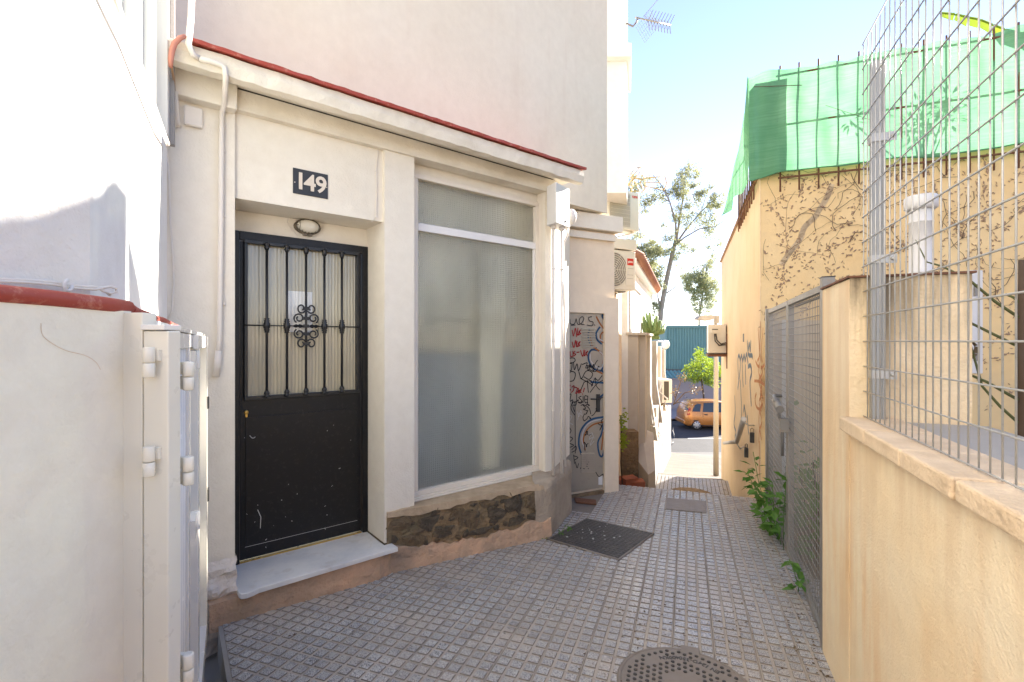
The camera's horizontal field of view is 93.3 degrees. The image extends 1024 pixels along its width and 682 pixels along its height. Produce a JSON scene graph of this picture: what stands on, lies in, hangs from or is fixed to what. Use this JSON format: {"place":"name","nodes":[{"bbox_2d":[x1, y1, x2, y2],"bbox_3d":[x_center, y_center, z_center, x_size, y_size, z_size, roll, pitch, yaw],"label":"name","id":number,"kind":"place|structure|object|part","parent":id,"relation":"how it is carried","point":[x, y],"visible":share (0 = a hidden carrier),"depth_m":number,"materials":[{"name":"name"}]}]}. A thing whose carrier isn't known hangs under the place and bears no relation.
{"place":"outdoors","nodes":[
{"label":"outdoors","id":0,"kind":"place"},
{"bbox_2d":[203,654,220,681],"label":"sunken entry floor","id":1,"kind":"structure","parent":0,"point":[211,671],"depth_m":2.55,"materials":[{"name":"grey concrete"}]},
{"bbox_2d":[0,0,174,318],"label":"house","id":2,"kind":"structure","parent":1,"relation":"on","point":[83,174],"depth_m":1.11,"materials":[{"name":"white paint"}]},
{"bbox_2d":[110,0,169,147],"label":"sloping conduit","id":3,"kind":"object","parent":2,"relation":"attached to","point":[124,25],"visible":1,"depth_m":1.51,"materials":[{"name":"white plastic"}]},
{"bbox_2d":[118,0,168,138],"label":"window","id":4,"kind":"structure","parent":2,"relation":"in","point":[147,21],"depth_m":2.11,"materials":[{"name":"white metal"}]},
{"bbox_2d":[0,284,176,681],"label":"parapet wall","id":5,"kind":"structure","parent":1,"relation":"on","point":[61,486],"depth_m":0.97,"materials":[{"name":"beige paint"}]},
{"bbox_2d":[0,277,117,295],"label":"parapet cable","id":6,"kind":"object","parent":5,"relation":"on","point":[65,286],"visible":1,"depth_m":1.02,"materials":[{"name":"white plastic"}]},
{"bbox_2d":[123,313,208,681],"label":"white gate","id":7,"kind":"structure","parent":5,"relation":"attached to","point":[165,493],"depth_m":1.12,"materials":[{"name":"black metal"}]},
{"bbox_2d":[217,625,231,681],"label":"pavement edge wall","id":8,"kind":"structure","parent":1,"relation":"on","point":[224,666],"depth_m":2.44,"materials":[{"name":"grey concrete"}]},
{"bbox_2d":[223,485,834,681],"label":"pavement","id":9,"kind":"structure","parent":0,"point":[391,621],"depth_m":2.78,"materials":[{"name":"tile"}]},
{"bbox_2d":[167,0,622,658],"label":"cream house","id":10,"kind":"structure","parent":9,"relation":"on","point":[379,396],"depth_m":3.43,"materials":[{"name":"paint"}]},
{"bbox_2d":[167,149,174,318],"bbox_3d":[-1.804,-0.709,2.551,0.042,1.188,0.008,0,0,-39],"label":"wall cable","id":11,"kind":"object","parent":10,"relation":"attached to","point":[172,252],"depth_m":2.55,"materials":[{"name":"grey plastic"}]},
{"bbox_2d":[168,34,185,127],"bbox_3d":[-1.710,-1.317,2.453,0.077,0.390,0.255,0,0,-40],"label":"red hose","id":12,"kind":"object","parent":10,"relation":"attached to","point":[177,40],"visible":0.88,"depth_m":2.37,"materials":[{"name":"paint"}]},
{"bbox_2d":[184,105,202,128],"bbox_3d":[-1.718,-1.208,2.608,0.085,0.107,0.029,0,0,-39],"label":"junction box","id":13,"kind":"object","parent":10,"relation":"attached to","point":[193,116],"visible":1,"depth_m":2.60,"materials":[{"name":"white plastic"}]},
{"bbox_2d":[185,0,228,376],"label":"roof drain conduit","id":14,"kind":"object","parent":10,"relation":"attached to","point":[221,152],"visible":1,"depth_m":2.67,"materials":[{"name":"white plastic"}]},
{"bbox_2d":[235,230,367,564],"bbox_3d":[-1.394,0.353,3.267,0.890,2.082,0.103,0,0,-39],"label":"door","id":15,"kind":"structure","parent":10,"relation":"in","point":[301,305],"depth_m":3.25,"materials":[{"name":"black paint"}]},
{"bbox_2d":[293,219,320,236],"bbox_3d":[-1.369,-0.771,3.255,0.172,0.120,0.082,0,0,-39],"label":"bulkhead lamp","id":16,"kind":"object","parent":10,"relation":"attached to","point":[306,227],"visible":1,"depth_m":3.23,"materials":[{"name":"metal"}]},
{"bbox_2d":[293,168,327,198],"bbox_3d":[-1.259,-0.985,3.027,0.210,0.156,0.011,0,0,-39],"label":"number plate","id":17,"kind":"object","parent":10,"relation":"attached to","point":[310,183],"visible":1,"depth_m":3.02,"materials":[{"name":"metal"}]},
{"bbox_2d":[287,149,378,234],"bbox_3d":[-1.193,-1.012,3.262,0.535,0.608,0.295,0,0,-39],"label":"lamp cable","id":18,"kind":"object","parent":10,"relation":"attached to","point":[376,192],"visible":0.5,"depth_m":3.29,"materials":[{"name":"white plastic"}]},
{"bbox_2d":[414,173,542,501],"bbox_3d":[-0.260,-0.070,3.934,1.283,2.481,0.141,0,0,-39],"label":"window","id":19,"kind":"structure","parent":10,"relation":"in","point":[478,253],"depth_m":3.92,"materials":[{"name":"grey glass"}]},
{"bbox_2d":[550,225,555,475],"bbox_3d":[0.354,0.083,4.140,0.050,2.135,0.050,0,0,0],"label":"conduit","id":20,"kind":"object","parent":10,"relation":"attached to","point":[553,227],"visible":1,"depth_m":4.13,"materials":[{"name":"white plastic"}]},
{"bbox_2d":[547,182,569,230],"bbox_3d":[0.403,-1.155,4.178,0.131,0.340,0.298,0,0,35],"label":"meter box","id":21,"kind":"object","parent":10,"relation":"attached to","point":[558,205],"visible":0.94,"depth_m":4.10,"materials":[{"name":"white plastic"}]},
{"bbox_2d":[559,227,564,473],"bbox_3d":[0.431,0.083,4.190,0.050,2.135,0.050,0,0,0],"label":"conduit","id":22,"kind":"object","parent":10,"relation":"attached to","point":[561,229],"visible":1,"depth_m":4.18,"materials":[{"name":"white plastic"}]},
{"bbox_2d":[563,228,568,466],"bbox_3d":[0.483,0.054,4.333,0.060,2.142,0.026,0,0,31],"label":"thin conduit","id":23,"kind":"object","parent":10,"relation":"attached to","point":[567,235],"visible":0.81,"depth_m":4.33,"materials":[{"name":"white plastic"}]},
{"bbox_2d":[570,209,576,226],"bbox_3d":[0.597,-1.210,4.748,0.080,0.173,0.148,0,0,0],"label":"globe lamp","id":24,"kind":"object","parent":10,"relation":"attached to","point":[573,216],"visible":0.89,"depth_m":4.69,"materials":[{"name":"white glass"}]},
{"bbox_2d":[542,524,571,538],"bbox_3d":[0.382,1.617,4.040,0.134,0.103,0.347,0,0,43],"label":"corner weed","id":25,"kind":"object","parent":9,"relation":"on","point":[568,527],"visible":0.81,"depth_m":4.11,"materials":[{"name":"green plant"}]},
{"bbox_2d":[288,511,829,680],"bbox_3d":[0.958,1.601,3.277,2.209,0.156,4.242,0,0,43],"label":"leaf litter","id":26,"kind":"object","parent":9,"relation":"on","point":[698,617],"visible":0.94,"depth_m":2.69,"materials":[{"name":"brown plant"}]},
{"bbox_2d":[320,516,819,681],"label":"petal litter","id":27,"kind":"object","parent":9,"relation":"on","point":[673,615],"visible":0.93,"depth_m":2.76,"materials":[{"name":"plant"}]},
{"bbox_2d":[574,497,596,504],"bbox_3d":[0.760,1.667,5.030,0.255,0.022,0.153,0,0,17],"label":"cover","id":28,"kind":"object","parent":9,"relation":"on","point":[585,501],"visible":1,"depth_m":5.00,"materials":[{"name":"metal"}]},
{"bbox_2d":[566,296,618,497],"bbox_3d":[0.729,1.059,5.453,0.858,3.082,0.476,0,0,-27],"label":"service door block","id":29,"kind":"structure","parent":9,"relation":"on","point":[593,456],"depth_m":5.33,"materials":[{"name":"beige paint"}]},
{"bbox_2d":[566,313,603,492],"bbox_3d":[0.781,0.659,5.254,0.604,1.941,0.074,0,0,-27],"label":"steel door","id":30,"kind":"structure","parent":29,"relation":"in","point":[585,456],"depth_m":5.29,"materials":[{"name":"grey metal"}]},
{"bbox_2d":[547,518,653,560],"bbox_3d":[0.743,1.625,4.017,0.639,0.055,0.696,0,0,37],"label":"square cover","id":31,"kind":"object","parent":9,"relation":"on","point":[611,540],"visible":1,"depth_m":3.96,"materials":[{"name":"metal"}]},
{"bbox_2d":[617,645,747,681],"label":"manhole cover","id":32,"kind":"object","parent":9,"relation":"on","point":[684,663],"visible":1,"depth_m":2.30,"materials":[{"name":"metal"}]},
{"bbox_2d":[665,498,706,512],"bbox_3d":[1.774,1.676,4.930,0.388,0.034,0.434,0,0,19],"label":"meter cover","id":33,"kind":"object","parent":9,"relation":"on","point":[683,505],"visible":1,"depth_m":4.90,"materials":[{"name":"metal"}]},
{"bbox_2d":[734,452,800,549],"bbox_3d":[2.224,1.350,4.158,0.365,0.729,1.227,0,0,11],"label":"leafy weed","id":34,"kind":"object","parent":9,"relation":"on","point":[773,515],"visible":0.91,"depth_m":4.08,"materials":[{"name":"green plant"}]},
{"bbox_2d":[780,559,808,591],"bbox_3d":[1.809,1.508,3.083,0.147,0.203,0.249,0,0,-10],"label":"leafy weed","id":35,"kind":"object","parent":9,"relation":"on","point":[796,567],"visible":0.98,"depth_m":3.08,"materials":[{"name":"green plant"}]},
{"bbox_2d":[777,320,818,503],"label":"garden screen wall","id":36,"kind":"structure","parent":9,"relation":"on","point":[804,395],"depth_m":4.70,"materials":[{"name":"white metal"}]},
{"bbox_2d":[777,440,818,560],"bbox_3d":[2.791,1.127,3.899,1.186,1.132,1.371,0,0,22],"label":"garden shrub","id":37,"kind":"object","parent":9,"relation":"on","point":[807,504],"visible":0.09,"depth_m":3.83,"materials":[{"name":"green plant"}]},
{"bbox_2d":[765,276,835,647],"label":"gate","id":38,"kind":"structure","parent":9,"relation":"on","point":[785,410],"depth_m":3.36,"materials":[{"name":"metal"}]},
{"bbox_2d":[820,271,976,681],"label":"wall pier","id":39,"kind":"structure","parent":9,"relation":"on","point":[844,345],"depth_m":2.02,"materials":[{"name":"paint"}]},
{"bbox_2d":[903,193,938,272],"bbox_3d":[2.156,-0.483,2.550,0.144,0.566,0.144,0,0,0],"label":"flue pipe","id":40,"kind":"object","parent":39,"relation":"on","point":[922,231],"visible":0.46,"depth_m":2.51,"materials":[{"name":"white plastic"}]},
{"bbox_2d":[915,240,1023,436],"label":"bare shrub","id":41,"kind":"object","parent":39,"relation":"on","point":[1020,349],"visible":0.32,"depth_m":2.00,"materials":[{"name":"brown plant"}]},
{"bbox_2d":[839,416,1023,681],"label":"garden wall","id":42,"kind":"structure","parent":9,"relation":"on","point":[936,566],"depth_m":1.33,"materials":[{"name":"paint"}]},
{"bbox_2d":[868,59,896,419],"bbox_3d":[1.497,-0.408,1.953,0.086,1.453,0.054,0,0,21],"label":"fence post","id":43,"kind":"object","parent":42,"relation":"on","point":[877,244],"visible":0.62,"depth_m":1.95,"materials":[{"name":"grey metal"}]},
{"bbox_2d":[862,0,1023,490],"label":"fence panel","id":44,"kind":"object","parent":42,"relation":"on","point":[1002,341],"visible":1,"depth_m":1.36,"materials":[{"name":"metal"}]},
{"bbox_2d":[671,409,676,420],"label":"sidewalk","id":45,"kind":"structure","parent":0,"point":[673,413],"depth_m":32.28,"materials":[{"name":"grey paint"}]},
{"bbox_2d":[681,346,720,397],"bbox_3d":[12.357,2.377,31.124,2.873,4.109,5.608,0,0,16],"label":"street tree","id":46,"kind":"object","parent":45,"relation":"on","point":[699,376],"visible":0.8,"depth_m":30.84,"materials":[{"name":"green plant"}]},
{"bbox_2d":[671,421,720,451],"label":"street","id":47,"kind":"structure","parent":0,"point":[683,433],"depth_m":24.60,"materials":[{"name":"grey asphalt"}]},
{"bbox_2d":[675,396,720,429],"bbox_3d":[11.655,4.055,27.836,4.050,1.856,1.707,0,0,0],"label":"parked car","id":48,"kind":"object","parent":47,"relation":"on","point":[699,415],"visible":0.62,"depth_m":27.07,"materials":[{"name":"orange paint"}]},
{"bbox_3d":[10.345,3.735,27.097,0.530,0.440,0.138,0,0,0],"label":"window","id":49,"kind":"part","parent":48,"relation":"part of","materials":[{"name":"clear glass"}]},
{"bbox_3d":[11.020,3.725,27.097,0.720,0.520,0.143,0,0,0],"label":"window","id":50,"kind":"part","parent":48,"relation":"part of","materials":[{"name":"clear glass"}]},
{"bbox_2d":[671,452,720,455],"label":"sidewalk","id":51,"kind":"structure","parent":0,"point":[705,453],"depth_m":21.06,"materials":[{"name":"concrete"}]},
{"bbox_2d":[777,506,818,581],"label":"garden ground","id":52,"kind":"structure","parent":0,"point":[811,549],"depth_m":3.72,"materials":[{"name":"brown soil"}]},
{"bbox_2d":[616,0,1023,324],"label":"sky","id":53,"kind":"structure","parent":0,"point":[687,96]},
{"bbox_3d":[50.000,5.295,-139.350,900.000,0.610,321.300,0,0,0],"label":"ground","id":54,"kind":"structure","parent":0,"visible":0},
{"bbox_2d":[607,0,631,475],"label":"pilastered house","id":55,"kind":"structure","parent":54,"relation":"on","point":[619,51],"depth_m":6.20,"materials":[{"name":"white paint"}]},
{"bbox_2d":[603,191,638,237],"bbox_3d":[1.508,-1.747,6.832,0.540,0.691,0.274,0,0,-27],"label":"air conditioner","id":56,"kind":"object","parent":55,"relation":"attached to","point":[628,212],"visible":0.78,"depth_m":6.76,"materials":[{"name":"beige metal"}]},
{"bbox_2d":[619,408,629,483],"bbox_3d":[1.584,1.490,6.837,0.138,1.105,0.201,0,0,27],"label":"climbing plant","id":57,"kind":"object","parent":55,"relation":"attached to","point":[623,442],"visible":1,"depth_m":6.84,"materials":[{"name":"green plant"}]},
{"bbox_2d":[614,238,636,293],"bbox_3d":[1.389,-1.005,6.755,0.622,0.800,0.320,0,0,-27],"label":"air conditioner","id":58,"kind":"object","parent":55,"relation":"attached to","point":[624,267],"visible":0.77,"depth_m":6.68,"materials":[{"name":"beige metal"}]},
{"bbox_2d":[628,166,666,191],"bbox_3d":[2.084,-2.472,7.447,0.644,0.486,0.122,0,0,0],"label":"aerial","id":59,"kind":"object","parent":55,"relation":"attached to","point":[633,181],"visible":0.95,"depth_m":7.43,"materials":[{"name":"metal"}]},
{"bbox_2d":[626,1,674,40],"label":"aerial","id":60,"kind":"object","parent":55,"relation":"attached to","point":[651,21],"visible":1,"depth_m":6.23,"materials":[{"name":"metal"}]},
{"bbox_2d":[622,249,660,427],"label":"eaved house","id":61,"kind":"structure","parent":54,"relation":"on","point":[636,305],"depth_m":8.57,"materials":[{"name":"white paint"}]},
{"bbox_2d":[629,283,642,331],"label":"wall","id":62,"kind":"structure","parent":61,"relation":"in","point":[634,296],"depth_m":8.90,"materials":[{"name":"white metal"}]},
{"bbox_2d":[626,332,674,473],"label":"terrace wall","id":63,"kind":"structure","parent":54,"relation":"on","point":[646,367],"depth_m":9.28,"materials":[{"name":"white paint"}]},
{"bbox_2d":[641,312,666,339],"bbox_3d":[3.090,-0.325,10.557,0.407,0.593,0.698,0,0,31],"label":"candelabra cactus","id":64,"kind":"object","parent":63,"relation":"on","point":[651,324],"visible":0.93,"depth_m":10.38,"materials":[{"name":"green plant"}]},
{"bbox_2d":[650,425,662,471],"bbox_3d":[3.139,2.278,10.388,0.024,1.687,4.562,0,0,20],"label":"loose cable","id":65,"kind":"object","parent":63,"relation":"hanging from","point":[662,446],"visible":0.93,"depth_m":11.85,"materials":[{"name":"white plastic"}]},
{"bbox_2d":[658,340,669,349],"bbox_3d":[4.638,0.137,15.024,0.511,0.341,0.223,0,0,15],"label":"round wall lamp","id":66,"kind":"object","parent":63,"relation":"attached to","point":[665,344],"visible":0.91,"depth_m":14.93,"materials":[{"name":"white plastic"}]},
{"bbox_2d":[658,378,671,402],"bbox_3d":[3.838,1.270,12.512,0.409,0.600,0.867,0,0,-6],"label":"meter box","id":67,"kind":"object","parent":63,"relation":"on","point":[665,388],"visible":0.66,"depth_m":12.24,"materials":[{"name":"white plastic"}]},
{"bbox_2d":[660,372,702,411],"bbox_3d":[4.233,1.301,12.365,1.368,1.036,0.498,0,0,0],"label":"dry shrub","id":68,"kind":"object","parent":63,"relation":"on","point":[665,404],"visible":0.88,"depth_m":12.39,"materials":[{"name":"brown plant"}]},
{"bbox_2d":[655,453,731,495],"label":"pavement","id":69,"kind":"structure","parent":54,"relation":"on","point":[688,470],"depth_m":11.34,"materials":[{"name":"beige concrete"}]},
{"bbox_2d":[630,478,644,486],"bbox_3d":[1.846,2.124,7.200,0.240,0.124,0.120,0,0,-6],"label":"brick","id":70,"kind":"object","parent":69,"relation":"on","point":[639,482],"visible":0.57,"depth_m":7.15,"materials":[{"name":"brick"}]},
{"bbox_2d":[620,474,637,485],"bbox_3d":[1.747,2.078,7.200,0.240,0.124,0.120,0,0,-29],"label":"brick","id":71,"kind":"object","parent":70,"relation":"on","point":[627,479],"visible":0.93,"depth_m":7.16,"materials":[{"name":"brick"}]},
{"bbox_2d":[622,429,654,487],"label":"stair wall","id":72,"kind":"structure","parent":69,"relation":"on","point":[638,461],"depth_m":7.72,"materials":[{"name":"brown paint"}]},
{"bbox_2d":[670,487,711,493],"bbox_3d":[3.050,2.611,8.250,0.720,0.018,0.720,0,0,0],"label":"landing cover","id":73,"kind":"object","parent":69,"relation":"on","point":[686,489],"visible":0.39,"depth_m":8.47,"materials":[{"name":"brown metal"}]},
{"bbox_2d":[693,315,718,475],"bbox_3d":[5.241,1.456,13.000,0.631,4.305,0.300,0,0,0],"label":"street lamp","id":74,"kind":"object","parent":69,"relation":"on","point":[715,419],"visible":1,"depth_m":12.95,"materials":[{"name":"metal"}]},
{"bbox_2d":[720,145,1023,497],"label":"ochre house","id":75,"kind":"structure","parent":54,"relation":"on","point":[790,240],"depth_m":4.84,"materials":[{"name":"paint"}]},
{"bbox_2d":[706,325,726,368],"bbox_3d":[4.047,0.106,9.538,0.402,0.837,0.994,0,0,18],"label":"utility box","id":76,"kind":"object","parent":75,"relation":"attached to","point":[716,340],"visible":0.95,"depth_m":9.20,"materials":[{"name":"beige metal"}]},
{"bbox_2d":[723,417,753,448],"bbox_3d":[3.184,1.321,6.886,0.156,0.929,3.070,0,0,20],"label":"handrail","id":77,"kind":"object","parent":75,"relation":"attached to","point":[742,423],"visible":0.93,"depth_m":5.87,"materials":[{"name":"metal"}]},
{"bbox_2d":[744,444,747,457],"bbox_3d":[2.785,1.300,5.750,0.044,0.166,0.040,0,0,20],"label":"key safe","id":78,"kind":"object","parent":75,"relation":"attached to","point":[745,452],"visible":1,"depth_m":5.74,"materials":[{"name":"black plastic"}]},
{"bbox_2d":[750,428,753,442],"bbox_3d":[2.655,1.041,5.350,0.044,0.166,0.040,0,0,20],"label":"key safe","id":79,"kind":"object","parent":75,"relation":"hanging from","point":[751,437],"visible":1,"depth_m":5.33,"materials":[{"name":"black plastic"}]},
{"bbox_2d":[737,22,1023,231],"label":"roof railing","id":80,"kind":"object","parent":75,"relation":"attached to","point":[747,195],"visible":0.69,"depth_m":4.68,"materials":[{"name":"metal"}]},
{"bbox_2d":[722,24,1023,215],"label":"shade net","id":81,"kind":"object","parent":80,"relation":"hanging from","point":[790,128],"visible":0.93,"depth_m":4.66,"materials":[{"name":"green fabric"}]},
{"bbox_2d":[754,85,866,118],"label":"net twigs","id":82,"kind":"object","parent":81,"relation":"attached to","point":[799,85],"visible":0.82,"depth_m":4.82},
{"bbox_2d":[969,270,982,372],"bbox_3d":[2.787,-0.115,3.144,0.077,0.620,0.512,0,0,0],"label":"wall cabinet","id":83,"kind":"object","parent":75,"relation":"attached to","point":[975,308],"depth_m":2.90,"materials":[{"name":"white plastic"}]},
{"bbox_3d":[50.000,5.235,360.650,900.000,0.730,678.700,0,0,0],"label":"far ground","id":84,"kind":"structure","parent":0,"visible":0},
{"bbox_2d":[626,158,728,326],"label":"eucalyptus tree","id":85,"kind":"object","parent":84,"relation":"on","point":[651,252],"visible":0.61,"depth_m":41.66,"materials":[{"name":"green plant"}]},
{"bbox_2d":[651,325,720,377],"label":"teal warehouse","id":86,"kind":"structure","parent":84,"relation":"on","point":[685,341],"depth_m":36.95,"materials":[{"name":"metal"}]},
{"bbox_2d":[666,378,720,408],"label":"street boundary wall","id":87,"kind":"structure","parent":84,"relation":"on","point":[708,391],"depth_m":34.60,"materials":[{"name":"grey paint"}]},
{"bbox_2d":[665,370,720,377],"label":"teal roof","id":88,"kind":"structure","parent":87,"relation":"on","point":[671,374],"depth_m":35.69,"materials":[{"name":"metal"}]},
{"bbox_2d":[677,247,720,324],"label":"eucalyptus tree","id":89,"kind":"object","parent":84,"relation":"on","point":[703,281],"visible":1,"depth_m":45.48,"materials":[{"name":"green plant"}]},
{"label":"roof plant","id":90,"kind":"object","parent":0,"visible":0},
{"bbox_2d":[942,12,1007,33],"bbox_3d":[4.570,-2.951,4.635,1.146,0.568,0.230,0,0,0],"label":"banana leaf","id":91,"kind":"object","parent":90,"relation":"attached to","point":[984,24],"visible":0.52,"depth_m":4.58,"materials":[{"name":"yellow plant"}]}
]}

